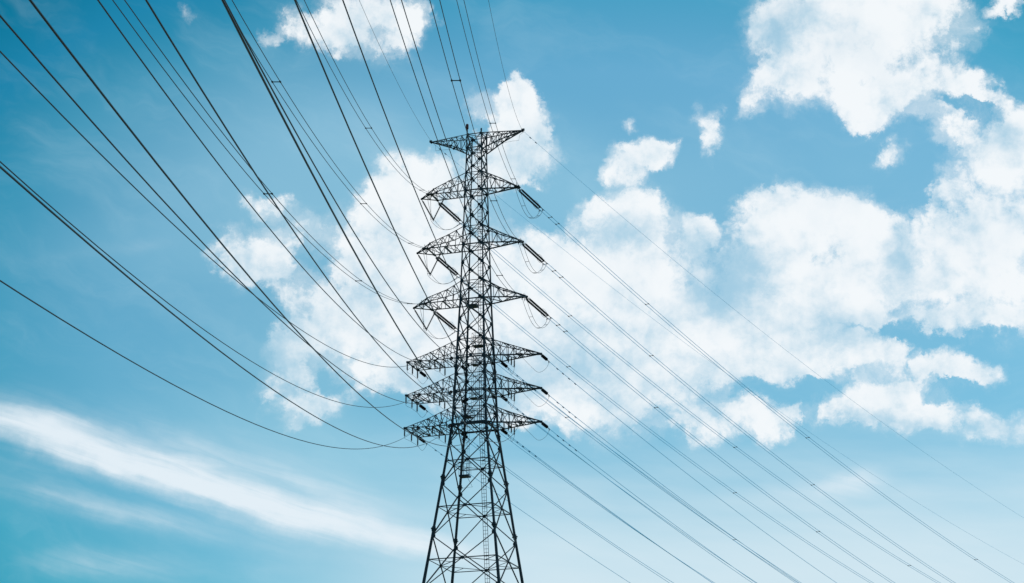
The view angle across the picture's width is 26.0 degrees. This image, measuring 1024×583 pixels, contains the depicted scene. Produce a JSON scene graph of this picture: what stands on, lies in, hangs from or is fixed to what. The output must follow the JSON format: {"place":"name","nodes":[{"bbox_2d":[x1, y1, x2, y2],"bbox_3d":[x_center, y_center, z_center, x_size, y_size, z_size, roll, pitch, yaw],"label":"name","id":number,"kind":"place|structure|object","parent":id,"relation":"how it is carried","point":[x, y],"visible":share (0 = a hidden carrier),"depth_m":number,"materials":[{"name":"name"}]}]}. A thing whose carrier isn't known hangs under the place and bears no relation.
{"place":"outdoors","nodes":[
{"label":"outdoors","id":0,"kind":"place"},
{"bbox_2d":[0,0,1023,582],"label":"sky","id":1,"kind":"structure","parent":0,"point":[844,176],"materials":[{"name":"blue"}]},
{"bbox_3d":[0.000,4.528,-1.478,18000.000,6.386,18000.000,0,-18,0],"label":"ground","id":2,"kind":"structure","parent":0,"visible":0},
{"bbox_2d":[403,124,542,582],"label":"transmission tower","id":3,"kind":"structure","parent":2,"relation":"on","point":[484,371],"depth_m":207.80,"materials":[{"name":"metal"}]},
{"bbox_2d":[359,0,430,140],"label":"earth wire","id":4,"kind":"object","parent":3,"relation":"attached to","point":[390,68],"visible":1,"depth_m":171.00,"materials":[{"name":"metal"}]},
{"bbox_2d":[418,255,430,275],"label":"insulator string","id":5,"kind":"object","parent":3,"relation":"attached to","point":[423,263],"visible":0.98,"depth_m":213.01,"materials":[{"name":"paint"}]},
{"bbox_2d":[422,200,433,220],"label":"insulator string","id":6,"kind":"object","parent":3,"relation":"attached to","point":[427,210],"visible":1,"depth_m":214.59,"materials":[{"name":"paint"}]},
{"bbox_2d":[430,251,441,274],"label":"insulator string","id":7,"kind":"object","parent":3,"relation":"attached to","point":[435,263],"visible":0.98,"depth_m":212.65,"materials":[{"name":"paint"}]},
{"bbox_2d":[433,311,456,330],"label":"insulator string","id":8,"kind":"object","parent":3,"relation":"attached to","point":[445,320],"visible":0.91,"depth_m":213.90,"materials":[{"name":"paint"}]},
{"bbox_2d":[419,305,456,338],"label":"jumper loop","id":9,"kind":"object","parent":8,"relation":"hanging from","point":[428,330],"visible":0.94,"depth_m":210.22,"materials":[{"name":"metal"}]},
{"bbox_2d":[459,330,800,582],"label":"power line","id":10,"kind":"object","parent":8,"relation":"hanging from","point":[635,467],"visible":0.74,"depth_m":237.01,"materials":[{"name":"grey metal"}]},
{"bbox_2d":[435,256,459,277],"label":"insulator string","id":11,"kind":"object","parent":3,"relation":"attached to","point":[443,263],"visible":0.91,"depth_m":215.50,"materials":[{"name":"paint"}]},
{"bbox_2d":[422,249,458,283],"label":"jumper loop","id":12,"kind":"object","parent":11,"relation":"hanging from","point":[431,274],"visible":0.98,"depth_m":212.72,"materials":[{"name":"metal"}]},
{"bbox_2d":[464,279,871,582],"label":"power line","id":13,"kind":"object","parent":11,"relation":"attached to","point":[659,436],"visible":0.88,"depth_m":240.62,"materials":[{"name":"grey metal"}]},
{"bbox_2d":[438,201,462,223],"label":"insulator string","id":14,"kind":"object","parent":3,"relation":"attached to","point":[451,213],"visible":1,"depth_m":217.00,"materials":[{"name":"paint"}]},
{"bbox_2d":[427,194,461,229],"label":"jumper loop","id":15,"kind":"object","parent":14,"relation":"hanging from","point":[435,221],"visible":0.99,"depth_m":214.20,"materials":[{"name":"metal"}]},
{"bbox_2d":[471,229,939,582],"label":"power line","id":16,"kind":"object","parent":14,"relation":"attached to","point":[909,565],"visible":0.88,"depth_m":247.27,"materials":[{"name":"grey metal"}]},
{"bbox_2d":[488,0,521,128],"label":"earth wire","id":17,"kind":"object","parent":3,"relation":"attached to","point":[501,61],"visible":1,"depth_m":152.01,"materials":[{"name":"metal"}]},
{"bbox_2d":[518,189,543,210],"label":"insulator string","id":18,"kind":"object","parent":3,"relation":"attached to","point":[529,200],"visible":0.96,"depth_m":213.54,"materials":[{"name":"paint"}]},
{"bbox_2d":[515,188,540,218],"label":"jumper loop","id":19,"kind":"object","parent":18,"relation":"hanging from","point":[525,206],"visible":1,"depth_m":209.72,"materials":[{"name":"metal"}]},
{"bbox_2d":[541,210,1013,582],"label":"power line","id":20,"kind":"object","parent":18,"relation":"attached to","point":[755,394],"visible":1,"depth_m":241.64,"materials":[{"name":"grey metal"}]},
{"bbox_2d":[522,243,547,264],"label":"insulator string","id":21,"kind":"object","parent":3,"relation":"attached to","point":[533,253],"visible":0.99,"depth_m":211.76,"materials":[{"name":"paint"}]},
{"bbox_2d":[518,242,546,273],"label":"jumper loop","id":22,"kind":"object","parent":21,"relation":"hanging from","point":[535,272],"visible":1,"depth_m":208.10,"materials":[{"name":"metal"}]},
{"bbox_2d":[548,267,954,582],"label":"power line","id":23,"kind":"object","parent":21,"relation":"hanging from","point":[734,422],"visible":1,"depth_m":235.65,"materials":[{"name":"grey metal"}]},
{"bbox_2d":[526,298,551,319],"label":"insulator string","id":24,"kind":"object","parent":3,"relation":"attached to","point":[536,308],"visible":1,"depth_m":209.91,"materials":[{"name":"paint"}]},
{"bbox_2d":[522,298,550,328],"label":"jumper loop","id":25,"kind":"object","parent":24,"relation":"hanging from","point":[533,318],"visible":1,"depth_m":206.29,"materials":[{"name":"metal"}]},
{"bbox_2d":[548,317,894,582],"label":"power line","id":26,"kind":"object","parent":24,"relation":"attached to","point":[711,450],"visible":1,"depth_m":230.37,"materials":[{"name":"grey metal"}]},
{"bbox_2d":[439,148,1022,563],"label":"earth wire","id":27,"kind":"object","parent":3,"relation":"attached to","point":[707,359],"visible":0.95,"depth_m":250.45,"materials":[{"name":"black metal"}]},
{"bbox_2d":[529,136,1021,516],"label":"earth wire","id":28,"kind":"object","parent":3,"relation":"attached to","point":[734,309],"visible":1,"depth_m":239.59,"materials":[{"name":"grey metal"}]},
{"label":"insulator string","id":29,"kind":"object","parent":3,"relation":"attached to","visible":0},
{"bbox_2d":[29,0,487,446],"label":"power line","id":30,"kind":"object","parent":29,"relation":"hanging from","point":[108,101],"visible":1,"depth_m":42.48,"materials":[{"name":"metal"}]},
{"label":"insulator string","id":31,"kind":"object","parent":3,"relation":"attached to","visible":0},
{"bbox_2d":[510,436,711,582],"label":"power line","id":32,"kind":"object","parent":31,"relation":"hanging from","point":[605,507],"visible":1,"depth_m":218.38,"materials":[{"name":"grey metal"}]},
{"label":"insulator string","id":33,"kind":"object","parent":3,"relation":"attached to","visible":0},
{"bbox_2d":[221,0,519,442],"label":"power line","id":34,"kind":"object","parent":33,"relation":"hanging from","point":[264,81],"visible":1,"depth_m":42.39,"materials":[{"name":"metal"}]},
{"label":"insulator string","id":35,"kind":"object","parent":3,"relation":"attached to","visible":0},
{"bbox_2d":[550,429,755,582],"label":"power line","id":36,"kind":"object","parent":35,"relation":"hanging from","point":[647,504],"visible":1,"depth_m":216.43,"materials":[{"name":"grey metal"}]},
{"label":"insulator string","id":37,"kind":"object","parent":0,"visible":0},
{"bbox_2d":[296,0,430,193],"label":"power line","id":38,"kind":"object","parent":37,"relation":"hanging from","point":[349,90],"visible":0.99,"depth_m":127.15,"materials":[{"name":"metal"}]},
{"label":"insulator string","id":39,"kind":"object","parent":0,"visible":0},
{"bbox_2d":[456,0,517,183],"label":"power line","id":40,"kind":"object","parent":39,"relation":"hanging from","point":[484,84],"visible":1,"depth_m":140.19,"materials":[{"name":"metal"}]},
{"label":"insulator string","id":41,"kind":"object","parent":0,"visible":0},
{"bbox_2d":[232,0,424,247],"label":"power line","id":42,"kind":"object","parent":41,"relation":"hanging from","point":[309,127],"visible":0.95,"depth_m":115.38,"materials":[{"name":"metal"}]},
{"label":"insulator string","id":43,"kind":"object","parent":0,"visible":0},
{"bbox_2d":[429,0,519,241],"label":"power line","id":44,"kind":"object","parent":43,"relation":"hanging from","point":[468,110],"visible":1,"depth_m":104.47,"materials":[{"name":"metal"}]},
{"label":"insulator string","id":45,"kind":"object","parent":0,"visible":0},
{"bbox_2d":[112,0,412,303],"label":"power line","id":46,"kind":"object","parent":45,"relation":"hanging from","point":[230,142],"visible":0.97,"depth_m":90.25,"materials":[{"name":"metal"}]},
{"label":"insulator string","id":47,"kind":"object","parent":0,"visible":0},
{"bbox_2d":[390,0,525,296],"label":"power line","id":48,"kind":"object","parent":47,"relation":"hanging from","point":[444,135],"visible":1,"depth_m":95.44,"materials":[{"name":"metal"}]},
{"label":"insulator string","id":49,"kind":"object","parent":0,"visible":0},
{"bbox_2d":[0,51,418,366],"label":"power line","id":50,"kind":"object","parent":49,"relation":"hanging from","point":[17,69],"visible":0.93,"depth_m":66.19,"materials":[{"name":"metal"}]},
{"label":"insulator string","id":51,"kind":"object","parent":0,"visible":0},
{"bbox_2d":[428,378,712,581],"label":"power line","id":52,"kind":"object","parent":51,"relation":"hanging from","point":[574,487],"visible":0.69,"depth_m":229.06,"materials":[{"name":"grey metal"}]},
{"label":"insulator string","id":53,"kind":"object","parent":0,"visible":0},
{"bbox_2d":[97,0,450,363],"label":"power line","id":54,"kind":"object","parent":53,"relation":"hanging from","point":[105,10],"visible":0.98,"depth_m":64.43,"materials":[{"name":"metal"}]},
{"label":"insulator string","id":55,"kind":"object","parent":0,"visible":0},
{"bbox_2d":[470,373,756,582],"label":"power line","id":56,"kind":"object","parent":55,"relation":"hanging from","point":[627,493],"visible":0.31,"depth_m":230.49,"materials":[{"name":"grey metal"}]},
{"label":"insulator string","id":57,"kind":"object","parent":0,"visible":0},
{"bbox_2d":[224,0,488,363],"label":"power line","id":58,"kind":"object","parent":57,"relation":"hanging from","point":[317,169],"visible":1,"depth_m":62.12,"materials":[{"name":"metal"}]},
{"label":"insulator string","id":59,"kind":"object","parent":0,"visible":0},
{"bbox_2d":[510,369,793,581],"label":"power line","id":60,"kind":"object","parent":59,"relation":"hanging from","point":[646,476],"visible":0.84,"depth_m":225.09,"materials":[{"name":"grey metal"}]},
{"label":"insulator string","id":61,"kind":"object","parent":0,"visible":0},
{"bbox_2d":[342,0,519,356],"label":"power line","id":62,"kind":"object","parent":61,"relation":"hanging from","point":[403,160],"visible":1,"depth_m":74.02,"materials":[{"name":"metal"}]},
{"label":"insulator string","id":63,"kind":"object","parent":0,"visible":0},
{"bbox_2d":[550,362,834,581],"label":"power line","id":64,"kind":"object","parent":63,"relation":"hanging from","point":[679,467],"visible":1,"depth_m":222.09,"materials":[{"name":"grey metal"}]},
{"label":"insulator string","id":65,"kind":"object","parent":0,"visible":0},
{"bbox_2d":[0,161,417,407],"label":"power line","id":66,"kind":"object","parent":65,"relation":"hanging from","point":[157,294],"visible":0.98,"depth_m":75.51,"materials":[{"name":"metal"}]},
{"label":"insulator string","id":67,"kind":"object","parent":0,"visible":0},
{"bbox_2d":[429,412,668,582],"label":"power line","id":68,"kind":"object","parent":67,"relation":"hanging from","point":[559,508],"visible":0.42,"depth_m":226.50,"materials":[{"name":"grey metal"}]},
{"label":"insulator string","id":69,"kind":"object","parent":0,"visible":0},
{"bbox_2d":[0,15,450,403],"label":"power line","id":70,"kind":"object","parent":69,"relation":"hanging from","point":[59,84],"visible":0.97,"depth_m":52.74,"materials":[{"name":"metal"}]},
{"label":"insulator string","id":71,"kind":"object","parent":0,"visible":0},
{"bbox_2d":[471,407,700,574],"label":"power line","id":72,"kind":"object","parent":71,"relation":"hanging from","point":[576,487],"visible":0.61,"depth_m":222.02,"materials":[{"name":"grey metal"}]},
{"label":"insulator string","id":73,"kind":"object","parent":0,"visible":0},
{"bbox_2d":[145,0,488,404],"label":"power line","id":74,"kind":"object","parent":73,"relation":"hanging from","point":[178,52],"visible":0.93,"depth_m":53.28,"materials":[{"name":"metal"}]},
{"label":"insulator string","id":75,"kind":"object","parent":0,"visible":0},
{"bbox_2d":[510,403,751,582],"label":"power line","id":76,"kind":"object","parent":75,"relation":"hanging from","point":[625,492],"visible":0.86,"depth_m":221.51,"materials":[{"name":"grey metal"}]},
{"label":"insulator string","id":77,"kind":"object","parent":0,"visible":0},
{"bbox_2d":[294,0,519,398],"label":"power line","id":78,"kind":"object","parent":77,"relation":"hanging from","point":[295,1],"visible":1,"depth_m":58.57,"materials":[{"name":"metal"}]},
{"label":"insulator string","id":79,"kind":"object","parent":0,"visible":0},
{"bbox_2d":[550,396,798,582],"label":"power line","id":80,"kind":"object","parent":79,"relation":"attached to","point":[662,484],"visible":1,"depth_m":218.96,"materials":[{"name":"black metal"}]},
{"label":"insulator string","id":81,"kind":"object","parent":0,"visible":0},
{"bbox_2d":[0,280,416,448],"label":"power line","id":82,"kind":"object","parent":81,"relation":"hanging from","point":[159,376],"visible":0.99,"depth_m":66.60,"materials":[{"name":"metal"}]},
{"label":"insulator string","id":83,"kind":"object","parent":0,"visible":0},
{"bbox_2d":[428,444,629,582],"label":"power line","id":84,"kind":"object","parent":83,"relation":"hanging from","point":[531,517],"visible":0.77,"depth_m":222.39,"materials":[{"name":"black metal"}]},
{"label":"insulator string","id":85,"kind":"object","parent":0,"visible":0},
{"bbox_2d":[0,166,449,447],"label":"power line","id":86,"kind":"object","parent":85,"relation":"hanging from","point":[60,219],"visible":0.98,"depth_m":47.23,"materials":[{"name":"metal"}]},
{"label":"insulator string","id":87,"kind":"object","parent":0,"visible":0},
{"bbox_2d":[473,442,671,581],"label":"power line","id":88,"kind":"object","parent":87,"relation":"hanging from","point":[568,512],"visible":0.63,"depth_m":219.58,"materials":[{"name":"black metal"}]}
]}

